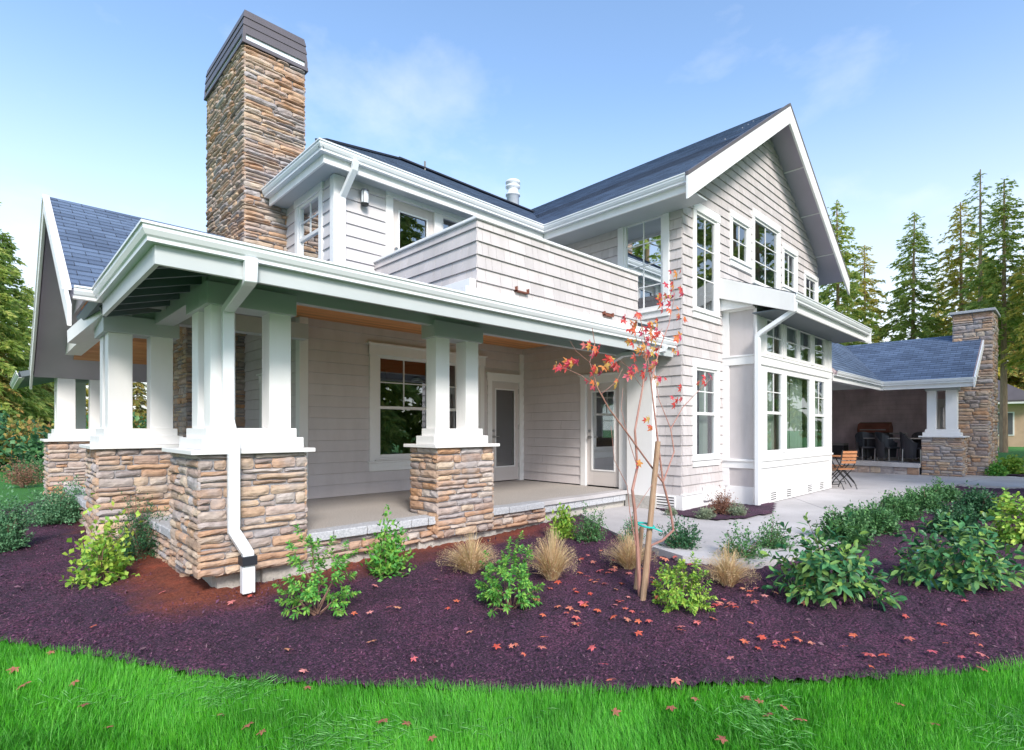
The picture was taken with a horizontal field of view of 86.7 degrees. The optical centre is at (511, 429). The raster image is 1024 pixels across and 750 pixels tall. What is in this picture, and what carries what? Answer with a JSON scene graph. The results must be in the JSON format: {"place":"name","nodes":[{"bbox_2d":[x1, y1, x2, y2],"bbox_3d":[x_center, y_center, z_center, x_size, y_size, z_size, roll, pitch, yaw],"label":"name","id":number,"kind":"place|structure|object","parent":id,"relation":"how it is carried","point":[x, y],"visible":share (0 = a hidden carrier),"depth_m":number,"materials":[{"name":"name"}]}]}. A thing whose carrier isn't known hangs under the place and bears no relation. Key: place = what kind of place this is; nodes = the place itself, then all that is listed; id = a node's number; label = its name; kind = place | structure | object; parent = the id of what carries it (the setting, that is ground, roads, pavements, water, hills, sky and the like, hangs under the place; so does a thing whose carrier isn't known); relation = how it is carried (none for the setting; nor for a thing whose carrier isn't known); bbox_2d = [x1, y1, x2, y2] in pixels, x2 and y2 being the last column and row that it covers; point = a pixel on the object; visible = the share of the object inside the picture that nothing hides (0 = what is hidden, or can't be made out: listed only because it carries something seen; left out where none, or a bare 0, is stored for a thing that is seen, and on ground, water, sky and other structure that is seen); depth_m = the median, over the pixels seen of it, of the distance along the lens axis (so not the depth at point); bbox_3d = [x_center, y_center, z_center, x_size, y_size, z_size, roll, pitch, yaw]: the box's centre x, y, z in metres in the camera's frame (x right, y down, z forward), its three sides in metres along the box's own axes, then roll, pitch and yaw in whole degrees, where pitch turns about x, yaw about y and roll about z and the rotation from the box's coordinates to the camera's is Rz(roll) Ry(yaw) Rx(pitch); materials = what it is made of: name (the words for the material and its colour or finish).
{"place":"outdoors","nodes":[
{"label":"outdoors","id":0,"kind":"place"},
{"bbox_2d":[0,447,1023,749],"bbox_3d":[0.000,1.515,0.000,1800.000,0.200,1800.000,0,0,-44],"label":"ground","id":1,"kind":"structure","parent":0,"point":[24,491],"depth_m":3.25,"materials":[{"name":"green plant"}]},
{"bbox_2d":[0,405,25,470],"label":"autumn bush","id":2,"kind":"object","parent":1,"relation":"on","point":[2,431],"visible":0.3,"depth_m":20.33,"materials":[{"name":"green plant"}]},
{"bbox_2d":[0,324,29,432],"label":"fir tree","id":3,"kind":"object","parent":1,"relation":"on","point":[3,381],"visible":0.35,"depth_m":27.25,"materials":[{"name":"green plant"}]},
{"bbox_2d":[0,410,36,435],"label":"autumn bush","id":4,"kind":"object","parent":1,"relation":"on","point":[5,422],"visible":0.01,"depth_m":21.68,"materials":[{"name":"green plant"}]},
{"bbox_2d":[0,455,43,487],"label":"barberry shrub","id":5,"kind":"object","parent":1,"relation":"on","point":[25,481],"visible":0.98,"depth_m":14.11,"materials":[{"name":"brown plant"}]},
{"bbox_2d":[1,454,44,482],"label":"evergreen shrub","id":6,"kind":"object","parent":1,"relation":"on","point":[41,468],"visible":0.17,"depth_m":15.46,"materials":[{"name":"green plant"}]},
{"bbox_2d":[0,202,51,430],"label":"fir tree","id":7,"kind":"object","parent":1,"relation":"on","point":[7,342],"visible":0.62,"depth_m":27.77,"materials":[{"name":"green plant"}]},
{"bbox_2d":[0,419,51,475],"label":"autumn bush","id":8,"kind":"object","parent":1,"relation":"on","point":[20,452],"visible":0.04,"depth_m":18.29,"materials":[{"name":"green plant"}]},
{"bbox_2d":[0,229,53,437],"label":"fir tree","id":9,"kind":"object","parent":1,"relation":"on","point":[42,395],"visible":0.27,"depth_m":30.17,"materials":[{"name":"green plant"}]},
{"bbox_2d":[0,414,53,470],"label":"autumn bush","id":10,"kind":"object","parent":1,"relation":"on","point":[12,426],"visible":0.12,"depth_m":20.36,"materials":[{"name":"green plant"}]},
{"bbox_2d":[14,287,53,417],"bbox_3d":[-34.021,-4.092,38.153,5.229,12.048,5.486,0,0,-36],"label":"fir tree","id":11,"kind":"object","parent":1,"relation":"on","point":[26,305],"visible":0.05,"depth_m":37.88,"materials":[{"name":"green plant"}]},
{"bbox_2d":[23,383,53,437],"bbox_3d":[-29.562,-1.436,34.055,2.862,6.284,2.728,0,0,-3],"label":"fir tree","id":12,"kind":"object","parent":1,"relation":"on","point":[46,387],"visible":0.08,"depth_m":34.11,"materials":[{"name":"green plant"}]},
{"bbox_2d":[5,411,139,467],"bbox_3d":[-14.749,0.553,18.896,4.247,2.583,4.335,0,0,-44],"label":"autumn bush","id":13,"kind":"object","parent":1,"relation":"on","point":[36,452],"visible":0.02,"depth_m":17.91,"materials":[{"name":"green plant"}]},
{"bbox_2d":[133,412,145,428],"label":"autumn bush","id":14,"kind":"object","parent":1,"relation":"on","point":[138,421],"visible":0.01,"depth_m":19.65,"materials":[{"name":"green plant"}]},
{"bbox_2d":[133,382,146,427],"bbox_3d":[-24.842,-1.512,36.059,2.800,6.450,2.937,0,0,-1],"label":"fir tree","id":15,"kind":"object","parent":1,"relation":"on","point":[139,402],"visible":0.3,"depth_m":35.84,"materials":[{"name":"green plant"}]},
{"bbox_2d":[10,10,871,594],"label":"house","id":16,"kind":"structure","parent":1,"relation":"on","point":[326,338],"depth_m":8.58,"materials":[{"name":"white paint"}]},
{"bbox_2d":[256,373,261,427],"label":"window","id":17,"kind":"structure","parent":16,"relation":"in","point":[260,375],"depth_m":9.32,"materials":[{"name":"white paint"}]},
{"bbox_2d":[294,181,323,259],"bbox_3d":[-3.093,-3.021,8.264,0.125,1.348,1.058,0,0,-44],"label":"window","id":18,"kind":"structure","parent":16,"relation":"in","point":[308,208],"depth_m":8.26,"materials":[{"name":"white paint"}]},
{"bbox_2d":[375,355,426,466],"bbox_3d":[-1.877,-0.396,9.472,1.181,2.035,0.115,0,0,-44],"label":"window","id":19,"kind":"structure","parent":16,"relation":"in","point":[379,457],"depth_m":9.24,"materials":[{"name":"white paint"}]},
{"bbox_2d":[393,199,432,250],"bbox_3d":[-1.570,-2.651,8.589,0.764,1.781,0.072,0,0,-44],"label":"door","id":20,"kind":"structure","parent":16,"relation":"in","point":[399,207],"depth_m":8.50,"materials":[{"name":"paint"}]},
{"bbox_2d":[442,215,460,229],"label":"window","id":21,"kind":"structure","parent":16,"relation":"in","point":[446,218],"depth_m":9.07,"materials":[{"name":"white paint"}]},
{"bbox_2d":[449,363,479,428],"bbox_3d":[-1.055,-0.396,10.264,1.181,2.035,0.115,0,0,-44],"label":"window","id":22,"kind":"structure","parent":16,"relation":"in","point":[450,364],"depth_m":10.61,"materials":[{"name":"white paint"}]},
{"bbox_2d":[492,381,518,480],"bbox_3d":[-0.132,0.027,11.164,0.777,2.026,0.119,0,0,-44],"label":"door","id":23,"kind":"structure","parent":16,"relation":"in","point":[508,472],"depth_m":11.26,"materials":[{"name":"paint"}]},
{"bbox_2d":[587,382,618,486],"bbox_3d":[1.676,0.085,10.021,0.119,1.909,0.751,0,0,-44],"label":"door","id":24,"kind":"structure","parent":16,"relation":"in","point":[602,470],"depth_m":10.05,"materials":[{"name":"paint"}]},
{"bbox_2d":[618,212,669,319],"bbox_3d":[2.264,-2.870,9.392,0.125,1.938,1.112,0,0,-44],"label":"window","id":25,"kind":"structure","parent":16,"relation":"in","point":[643,247],"depth_m":9.33,"materials":[{"name":"white paint"}]},
{"bbox_2d":[691,358,721,466],"bbox_3d":[3.321,-0.292,9.482,1.013,1.831,0.255,0,0,-44],"label":"window","id":26,"kind":"structure","parent":16,"relation":"in","point":[704,367],"depth_m":9.64,"materials":[{"name":"white paint"}]},
{"bbox_2d":[692,203,721,324],"bbox_3d":[3.370,-2.869,9.431,1.013,1.961,0.115,0,0,-44],"label":"window","id":27,"kind":"structure","parent":16,"relation":"in","point":[700,211],"depth_m":9.48,"materials":[{"name":"white paint"}]},
{"bbox_2d":[729,209,752,274],"bbox_3d":[4.363,-3.573,10.388,0.963,1.029,0.115,0,0,-44],"label":"window","id":28,"kind":"structure","parent":16,"relation":"in","point":[736,219],"depth_m":10.40,"materials":[{"name":"white paint"}]},
{"bbox_2d":[751,208,780,289],"bbox_3d":[5.280,-3.600,11.272,1.493,1.595,0.115,0,0,-44],"label":"window","id":29,"kind":"structure","parent":16,"relation":"in","point":[758,218],"depth_m":11.29,"materials":[{"name":"white paint"}]},
{"bbox_2d":[766,318,782,357],"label":"window","id":30,"kind":"structure","parent":16,"relation":"in","point":[770,337],"depth_m":10.25,"materials":[{"name":"white paint"}]},
{"bbox_2d":[766,369,782,453],"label":"window","id":31,"kind":"structure","parent":16,"relation":"in","point":[770,413],"depth_m":10.25,"materials":[{"name":"white paint"}]},
{"bbox_2d":[775,325,798,361],"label":"window","id":32,"kind":"structure","parent":16,"relation":"in","point":[788,328],"depth_m":10.84,"materials":[{"name":"white paint"}]},
{"bbox_2d":[781,242,797,292],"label":"window","id":33,"kind":"structure","parent":16,"relation":"in","point":[787,250],"depth_m":12.19,"materials":[{"name":"white paint"}]},
{"bbox_2d":[776,373,810,451],"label":"window","id":34,"kind":"structure","parent":16,"relation":"in","point":[795,380],"depth_m":11.21,"materials":[{"name":"white paint"}]},
{"bbox_2d":[790,329,810,364],"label":"window","id":35,"kind":"structure","parent":16,"relation":"in","point":[792,332],"depth_m":11.24,"materials":[{"name":"white paint"}]},
{"bbox_2d":[804,270,818,301],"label":"window","id":36,"kind":"structure","parent":16,"relation":"in","point":[808,276],"depth_m":13.21,"materials":[{"name":"white paint"}]},
{"bbox_2d":[804,334,824,367],"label":"window","id":37,"kind":"structure","parent":16,"relation":"in","point":[816,338],"depth_m":11.87,"materials":[{"name":"white paint"}]},
{"bbox_2d":[805,378,824,449],"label":"window","id":38,"kind":"structure","parent":16,"relation":"in","point":[816,415],"depth_m":12.00,"materials":[{"name":"white paint"}]},
{"bbox_2d":[0,486,1023,694],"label":"mulch bed","id":39,"kind":"object","parent":1,"relation":"on","point":[877,628],"visible":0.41,"depth_m":4.22,"materials":[{"name":"brown wood"}]},
{"bbox_2d":[0,484,33,552],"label":"evergreen shrub","id":40,"kind":"object","parent":39,"relation":"on","point":[11,534],"visible":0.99,"depth_m":6.61,"materials":[{"name":"green plant"}]},
{"bbox_2d":[10,474,86,526],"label":"evergreen shrub","id":41,"kind":"object","parent":39,"relation":"on","point":[51,511],"visible":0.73,"depth_m":8.39,"materials":[{"name":"green plant"}]},
{"bbox_2d":[59,493,143,589],"bbox_3d":[-3.937,1.073,5.255,0.594,0.914,0.757,0,0,2],"label":"leafy shrub","id":42,"kind":"object","parent":39,"relation":"on","point":[102,562],"visible":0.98,"depth_m":5.18,"materials":[{"name":"green plant"}]},
{"bbox_2d":[103,484,171,560],"bbox_3d":[-4.256,1.069,6.322,0.986,0.870,0.984,0,0,-44],"label":"evergreen shrub","id":43,"kind":"object","parent":39,"relation":"on","point":[140,541],"visible":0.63,"depth_m":6.20,"materials":[{"name":"green plant"}]},
{"bbox_2d":[272,524,360,619],"bbox_3d":[-1.631,1.152,4.509,0.695,0.799,0.633,0,0,-4],"label":"andromeda shrub","id":44,"kind":"object","parent":39,"relation":"on","point":[309,591],"visible":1,"depth_m":4.47,"materials":[{"name":"green plant"}]},
{"bbox_2d":[359,504,416,581],"bbox_3d":[-1.265,1.141,5.488,0.528,0.760,0.507,0,0,37],"label":"leafy shrub","id":45,"kind":"object","parent":39,"relation":"on","point":[387,560],"visible":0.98,"depth_m":5.43,"materials":[{"name":"green plant"}]},
{"bbox_2d":[437,531,500,573],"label":"ornamental grass","id":46,"kind":"object","parent":39,"relation":"on","point":[469,560],"depth_m":5.53,"materials":[{"name":"beige plant"}]},
{"bbox_2d":[475,531,544,616],"bbox_3d":[-0.055,1.210,4.624,0.623,0.688,0.584,0,0,-44],"label":"andromeda shrub","id":47,"kind":"object","parent":39,"relation":"on","point":[493,593],"visible":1,"depth_m":4.57,"materials":[{"name":"green plant"}]},
{"bbox_2d":[522,525,579,580],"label":"ornamental grass","id":48,"kind":"object","parent":39,"relation":"on","point":[552,565],"depth_m":5.24,"materials":[{"name":"beige plant"}]},
{"bbox_2d":[545,502,577,539],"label":"nandina shrub","id":49,"kind":"object","parent":39,"relation":"on","point":[564,525],"visible":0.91,"depth_m":6.92,"materials":[{"name":"green plant"}]},
{"bbox_2d":[572,500,612,543],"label":"boxwood shrub","id":50,"kind":"object","parent":39,"relation":"on","point":[591,533],"visible":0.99,"depth_m":6.74,"materials":[{"name":"green plant"}]},
{"bbox_2d":[599,527,657,568],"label":"ornamental grass","id":51,"kind":"object","parent":39,"relation":"on","point":[626,557],"depth_m":5.54,"materials":[{"name":"beige plant"}]},
{"bbox_2d":[616,512,646,543],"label":"boxwood shrub","id":52,"kind":"object","parent":39,"relation":"on","point":[628,533],"visible":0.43,"depth_m":6.60,"materials":[{"name":"green plant"}]},
{"bbox_2d":[552,270,711,596],"bbox_3d":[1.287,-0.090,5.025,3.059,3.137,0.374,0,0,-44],"label":"maple tree","id":53,"kind":"object","parent":39,"relation":"on","point":[569,363],"visible":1,"depth_m":4.78,"materials":[{"name":"red plant"}]},
{"bbox_2d":[634,527,643,589],"bbox_3d":[1.161,1.241,4.994,0.157,0.687,0.046,0,0,-44],"label":"wooden stake","id":54,"kind":"object","parent":39,"relation":"on","point":[641,530],"visible":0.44,"depth_m":5.00,"materials":[{"name":"brown wood"}]},
{"bbox_2d":[640,441,660,600],"bbox_3d":[1.223,0.862,4.818,0.316,1.518,0.054,0,0,-44],"label":"wooden stake","id":55,"kind":"object","parent":39,"relation":"on","point":[645,573],"visible":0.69,"depth_m":4.80,"materials":[{"name":"brown wood"}]},
{"bbox_2d":[638,522,661,531],"bbox_3d":[1.209,0.865,4.812,0.140,0.073,0.211,0,0,-44],"label":"tree tie","id":56,"kind":"object","parent":55,"relation":"attached to","point":[640,523],"visible":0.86,"depth_m":4.77,"materials":[{"name":"teal plastic"}]},
{"bbox_2d":[655,515,703,549],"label":"boxwood shrub","id":57,"kind":"object","parent":39,"relation":"on","point":[675,539],"visible":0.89,"depth_m":6.15,"materials":[{"name":"green plant"}]},
{"bbox_2d":[652,551,717,615],"bbox_3d":[1.441,1.279,4.577,0.511,0.509,0.520,0,0,5],"label":"andromeda shrub","id":58,"kind":"object","parent":39,"relation":"on","point":[693,601],"visible":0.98,"depth_m":4.50,"materials":[{"name":"green plant"}]},
{"bbox_2d":[698,541,760,590],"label":"ornamental grass","id":59,"kind":"object","parent":39,"relation":"on","point":[728,575],"depth_m":4.99,"materials":[{"name":"beige plant"}]},
{"bbox_2d":[760,511,907,610],"bbox_3d":[2.750,1.112,4.671,0.972,0.809,1.080,0,0,-44],"label":"rhododendron","id":60,"kind":"object","parent":39,"relation":"on","point":[811,573],"visible":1,"depth_m":4.57,"materials":[{"name":"green plant"}]},
{"bbox_2d":[812,499,880,546],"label":"boxwood shrub","id":61,"kind":"object","parent":39,"relation":"on","point":[837,518],"visible":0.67,"depth_m":6.51,"materials":[{"name":"green plant"}]},
{"bbox_2d":[850,499,905,535],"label":"boxwood shrub","id":62,"kind":"object","parent":39,"relation":"on","point":[883,521],"visible":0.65,"depth_m":7.15,"materials":[{"name":"green plant"}]},
{"bbox_2d":[873,487,929,520],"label":"boxwood shrub","id":63,"kind":"object","parent":39,"relation":"on","point":[908,509],"visible":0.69,"depth_m":8.18,"materials":[{"name":"green plant"}]},
{"bbox_2d":[897,485,952,512],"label":"boxwood shrub","id":64,"kind":"object","parent":39,"relation":"on","point":[932,500],"visible":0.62,"depth_m":9.24,"materials":[{"name":"green plant"}]},
{"bbox_2d":[914,476,966,501],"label":"boxwood shrub","id":65,"kind":"object","parent":39,"relation":"on","point":[938,487],"visible":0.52,"depth_m":10.30,"materials":[{"name":"green plant"}]},
{"bbox_2d":[881,511,1023,597],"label":"rhododendron","id":66,"kind":"object","parent":39,"relation":"on","point":[969,574],"visible":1,"depth_m":4.68,"materials":[{"name":"green plant"}]},
{"bbox_2d":[918,498,987,537],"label":"boxwood shrub","id":67,"kind":"object","parent":39,"relation":"on","point":[958,517],"visible":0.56,"depth_m":6.93,"materials":[{"name":"green plant"}]},
{"bbox_2d":[951,480,1007,521],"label":"boxwood shrub","id":68,"kind":"object","parent":39,"relation":"on","point":[979,501],"visible":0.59,"depth_m":8.23,"materials":[{"name":"green plant"}]},
{"bbox_2d":[980,487,1023,544],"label":"leafy shrub","id":69,"kind":"object","parent":39,"relation":"on","point":[1010,534],"visible":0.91,"depth_m":6.60,"materials":[{"name":"green plant"}]},
{"bbox_2d":[8,674,1023,749],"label":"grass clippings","id":70,"kind":"object","parent":1,"relation":"on","point":[327,732],"depth_m":2.88,"materials":[{"name":"plant"}]},
{"bbox_2d":[818,200,880,345],"bbox_3d":[23.268,-7.352,38.966,5.696,18.258,5.932,0,0,27],"label":"fir tree","id":71,"kind":"object","parent":1,"relation":"on","point":[846,299],"visible":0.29,"depth_m":38.54,"materials":[{"name":"green plant"}]},
{"bbox_2d":[841,245,893,344],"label":"fir tree","id":72,"kind":"object","parent":1,"relation":"on","point":[868,297],"visible":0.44,"depth_m":42.70,"materials":[{"name":"green plant"}]},
{"bbox_2d":[872,211,953,341],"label":"fir tree","id":73,"kind":"object","parent":1,"relation":"on","point":[903,307],"visible":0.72,"depth_m":40.65,"materials":[{"name":"green plant"}]},
{"bbox_2d":[917,282,951,337],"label":"fir tree","id":74,"kind":"object","parent":1,"relation":"on","point":[941,312],"visible":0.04,"depth_m":58.00,"materials":[{"name":"green plant"}]},
{"bbox_2d":[922,201,1013,335],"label":"fir tree","id":75,"kind":"object","parent":1,"relation":"on","point":[952,274],"visible":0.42,"depth_m":40.02,"materials":[{"name":"green plant"}]},
{"bbox_2d":[940,169,1015,372],"bbox_3d":[32.016,-8.135,37.225,4.844,19.793,4.293,0,0,-29],"label":"fir tree","id":76,"kind":"object","parent":1,"relation":"on","point":[980,218],"visible":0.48,"depth_m":37.55,"materials":[{"name":"green plant"}]},
{"bbox_2d":[949,176,1023,452],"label":"fir tree","id":77,"kind":"object","parent":1,"relation":"on","point":[1003,305],"visible":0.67,"depth_m":33.93,"materials":[{"name":"green plant"}]},
{"bbox_2d":[966,256,1022,389],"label":"fir tree","id":78,"kind":"object","parent":1,"relation":"on","point":[1018,375],"visible":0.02,"depth_m":64.29,"materials":[{"name":"green plant"}]},
{"bbox_2d":[997,380,1023,446],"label":"neighbour house","id":79,"kind":"structure","parent":1,"relation":"on","point":[1015,417],"depth_m":45.20,"materials":[{"name":"paint"}]},
{"bbox_2d":[997,412,1013,435],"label":"window","id":80,"kind":"structure","parent":79,"relation":"in","point":[1010,414],"depth_m":45.43,"materials":[{"name":"white paint"}]},
{"bbox_2d":[998,257,1023,369],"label":"fir tree","id":81,"kind":"object","parent":1,"relation":"on","point":[1018,329],"visible":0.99,"depth_m":31.74,"materials":[{"name":"green plant"}]},
{"bbox_2d":[998,272,1023,389],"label":"fir tree","id":82,"kind":"object","parent":1,"relation":"on","point":[1020,372],"visible":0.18,"depth_m":62.89,"materials":[{"name":"green plant"}]},
{"bbox_2d":[0,0,1023,415],"label":"sky","id":83,"kind":"structure","parent":0,"point":[897,105],"materials":[{"name":"blue"}]},
{"bbox_2d":[580,471,1023,568],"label":"patio","id":84,"kind":"structure","parent":0,"point":[792,511],"depth_m":8.46,"materials":[{"name":"concrete"}]},
{"bbox_2d":[661,502,776,519],"bbox_3d":[3.616,1.311,9.022,2.567,0.023,1.753,0,0,-17],"label":"mulch bed","id":85,"kind":"object","parent":84,"relation":"on","point":[765,508],"visible":0.4,"depth_m":8.71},
{"bbox_2d":[664,505,677,514],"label":"lavender plant","id":86,"kind":"object","parent":85,"relation":"on","point":[674,511],"visible":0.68,"depth_m":8.45,"materials":[{"name":"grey plant"}]},
{"bbox_2d":[694,506,716,519],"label":"lavender plant","id":87,"kind":"object","parent":85,"relation":"on","point":[705,513],"visible":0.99,"depth_m":8.09,"materials":[{"name":"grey plant"}]},
{"bbox_2d":[705,485,738,514],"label":"barberry shrub","id":88,"kind":"object","parent":85,"relation":"on","point":[722,505],"visible":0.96,"depth_m":8.50,"materials":[{"name":"brown plant"}]},
{"bbox_2d":[724,501,750,515],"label":"lavender plant","id":89,"kind":"object","parent":85,"relation":"on","point":[739,510],"visible":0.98,"depth_m":8.35,"materials":[{"name":"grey plant"}]},
{"bbox_2d":[709,515,776,565],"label":"boxwood shrub","id":90,"kind":"object","parent":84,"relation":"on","point":[752,552],"visible":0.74,"depth_m":5.67,"materials":[{"name":"green plant"}]},
{"bbox_2d":[751,511,798,550],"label":"boxwood shrub","id":91,"kind":"object","parent":84,"relation":"on","point":[773,540],"visible":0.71,"depth_m":6.15,"materials":[{"name":"green plant"}]},
{"bbox_2d":[832,450,857,489],"bbox_3d":[7.505,0.896,12.397,0.419,0.887,0.570,0,0,-13],"label":"folding chair","id":92,"kind":"object","parent":84,"relation":"on","point":[844,454],"visible":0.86,"depth_m":12.19,"materials":[{"name":"orange wood"}]},
{"bbox_2d":[832,455,857,486],"bbox_3d":[7.838,0.979,12.906,0.660,0.723,0.588,0,0,-44],"label":"bistro table","id":93,"kind":"object","parent":84,"relation":"on","point":[835,456],"visible":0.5,"depth_m":12.88,"materials":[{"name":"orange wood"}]},
{"bbox_2d":[832,307,1000,476],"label":"covered patio","id":94,"kind":"structure","parent":84,"relation":"on","point":[941,393],"depth_m":16.37,"materials":[{"name":"blue stone"}]},
{"bbox_2d":[832,443,848,454],"bbox_3d":[11.979,0.720,20.571,0.620,0.440,1.220,0,0,-44],"label":"storage bench","id":95,"kind":"object","parent":94,"relation":"on","point":[837,448],"visible":0.38,"depth_m":20.08,"materials":[{"name":"black wicker"}]},
{"bbox_2d":[855,432,878,460],"bbox_3d":[11.651,0.530,17.851,0.668,0.941,0.585,0,0,10],"label":"wicker chair","id":96,"kind":"object","parent":94,"relation":"on","point":[860,443],"visible":0.74,"depth_m":18.01,"materials":[{"name":"wicker"}]},
{"bbox_2d":[857,422,907,457],"bbox_3d":[13.452,0.361,19.734,0.676,1.274,1.450,0,0,-44],"label":"barbecue grill","id":97,"kind":"object","parent":94,"relation":"on","point":[886,428],"visible":0.49,"depth_m":19.68,"materials":[{"name":"black metal"}]},
{"bbox_2d":[874,432,899,461],"bbox_3d":[11.957,0.530,17.369,0.668,0.941,0.585,0,0,-22],"label":"wicker chair","id":98,"kind":"object","parent":94,"relation":"on","point":[885,446],"visible":1,"depth_m":17.41,"materials":[{"name":"wicker"}]},
{"bbox_2d":[863,437,921,459],"bbox_3d":[12.635,0.630,17.801,1.000,0.740,1.700,0,0,-44],"label":"dining table","id":99,"kind":"object","parent":94,"relation":"on","point":[874,438],"visible":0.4,"depth_m":18.02,"materials":[{"name":"black metal"}]},
{"bbox_2d":[899,432,921,462],"bbox_3d":[12.344,0.530,16.801,0.585,0.941,0.668,0,0,40],"label":"wicker chair","id":100,"kind":"object","parent":94,"relation":"on","point":[910,448],"visible":0.91,"depth_m":16.64,"materials":[{"name":"wicker"}]},
{"bbox_2d":[911,432,921,460],"bbox_3d":[13.131,0.530,17.312,0.585,0.941,0.668,0,0,-38],"label":"wicker chair","id":101,"kind":"object","parent":94,"relation":"on","point":[916,435],"visible":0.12,"depth_m":17.23,"materials":[{"name":"wicker"}]},
{"bbox_2d":[937,399,945,428],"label":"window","id":102,"kind":"structure","parent":94,"relation":"in","point":[941,403],"depth_m":19.08,"materials":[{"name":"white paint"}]},
{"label":"mulch bed","id":103,"kind":"structure","parent":84,"relation":"on","visible":0},
{"bbox_2d":[984,461,1010,475],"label":"leafy shrub","id":104,"kind":"object","parent":103,"relation":"on","point":[995,469],"visible":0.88,"depth_m":15.68,"materials":[{"name":"green plant"}]},
{"bbox_2d":[995,454,1023,473],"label":"leafy shrub","id":105,"kind":"object","parent":103,"relation":"on","point":[1015,465],"visible":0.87,"depth_m":16.01,"materials":[{"name":"green plant"}]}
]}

